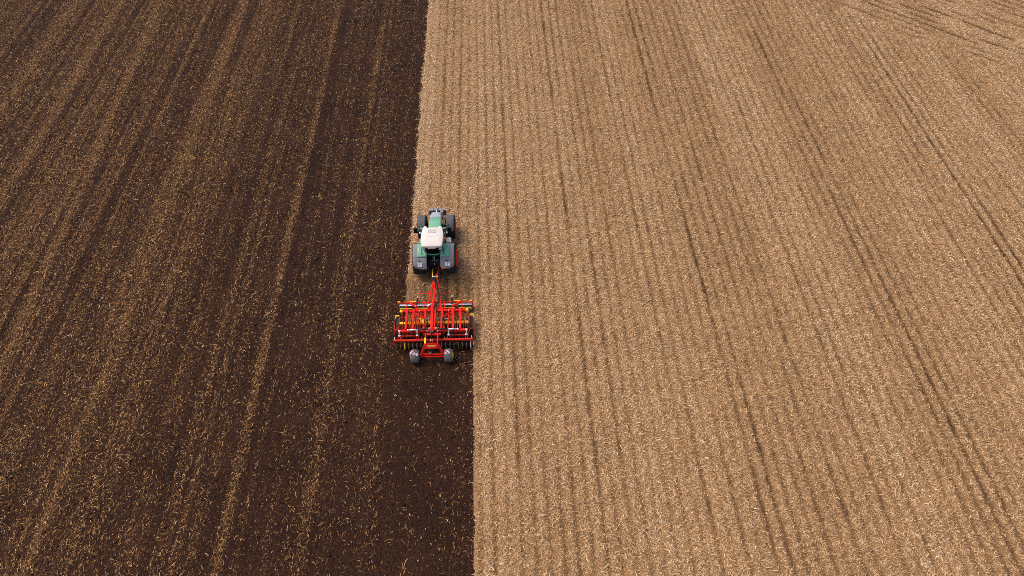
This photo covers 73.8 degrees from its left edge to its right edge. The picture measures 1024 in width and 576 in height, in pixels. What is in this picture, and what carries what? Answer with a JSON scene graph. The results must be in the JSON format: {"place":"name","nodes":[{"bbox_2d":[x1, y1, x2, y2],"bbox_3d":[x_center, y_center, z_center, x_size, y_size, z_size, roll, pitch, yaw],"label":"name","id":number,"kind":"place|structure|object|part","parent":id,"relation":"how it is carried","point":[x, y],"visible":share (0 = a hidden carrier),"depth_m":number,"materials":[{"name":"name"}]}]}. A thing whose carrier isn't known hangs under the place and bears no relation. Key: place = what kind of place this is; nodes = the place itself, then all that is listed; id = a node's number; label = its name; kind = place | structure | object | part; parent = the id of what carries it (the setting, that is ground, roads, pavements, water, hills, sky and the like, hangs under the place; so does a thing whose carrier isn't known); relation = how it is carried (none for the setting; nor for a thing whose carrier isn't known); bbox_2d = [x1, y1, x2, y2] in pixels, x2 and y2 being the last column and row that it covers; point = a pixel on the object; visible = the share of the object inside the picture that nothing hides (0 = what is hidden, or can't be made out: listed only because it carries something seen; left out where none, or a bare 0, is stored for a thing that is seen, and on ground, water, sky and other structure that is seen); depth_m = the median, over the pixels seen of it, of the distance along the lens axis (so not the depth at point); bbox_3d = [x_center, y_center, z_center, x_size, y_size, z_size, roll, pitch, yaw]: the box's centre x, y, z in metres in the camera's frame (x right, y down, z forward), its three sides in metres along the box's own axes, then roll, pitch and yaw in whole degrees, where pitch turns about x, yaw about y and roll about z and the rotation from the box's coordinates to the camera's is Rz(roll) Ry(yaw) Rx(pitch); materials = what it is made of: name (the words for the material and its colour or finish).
{"place":"outdoors","nodes":[
{"label":"outdoors","id":0,"kind":"place"},
{"bbox_2d":[0,0,478,575],"bbox_3d":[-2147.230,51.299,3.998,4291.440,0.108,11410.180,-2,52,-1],"label":"tilled soil","id":1,"kind":"structure","parent":0,"point":[406,492],"depth_m":43.39,"materials":[{"name":"brown soil"}]},
{"bbox_2d":[0,0,474,575],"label":"straw scatter","id":2,"kind":"object","parent":1,"relation":"on","point":[62,202],"visible":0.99,"depth_m":46.70,"materials":[{"name":"plant"}]},
{"bbox_2d":[393,266,473,362],"bbox_3d":[-4.825,1.446,42.640,4.930,1.528,7.068,-1,52,-1],"label":"disc cultivator","id":3,"kind":"object","parent":1,"relation":"on","point":[424,308],"visible":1,"depth_m":41.79,"materials":[{"name":"red paint"}]},
{"bbox_2d":[406,0,1023,575],"bbox_3d":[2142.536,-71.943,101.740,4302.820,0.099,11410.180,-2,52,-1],"label":"stubble ground","id":4,"kind":"structure","parent":0,"point":[774,494],"depth_m":44.97,"materials":[{"name":"soil"}]},
{"bbox_2d":[412,207,457,278],"bbox_3d":[-5.124,-3.645,45.479,2.904,3.266,6.271,-2,52,-1],"label":"tractor","id":5,"kind":"object","parent":4,"relation":"on","point":[431,250],"visible":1,"depth_m":44.05,"materials":[{"name":"metal"}]},
{"bbox_3d":[-5.042,-2.432,43.442,1.000,1.052,0.253,-2,52,-1],"label":"rear window","id":6,"kind":"part","parent":5,"relation":"part of","materials":[{"name":"black glass"}]},
{"bbox_2d":[404,0,1023,575],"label":"maize residue","id":7,"kind":"object","parent":4,"relation":"on","point":[730,286],"visible":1,"depth_m":45.33}
]}

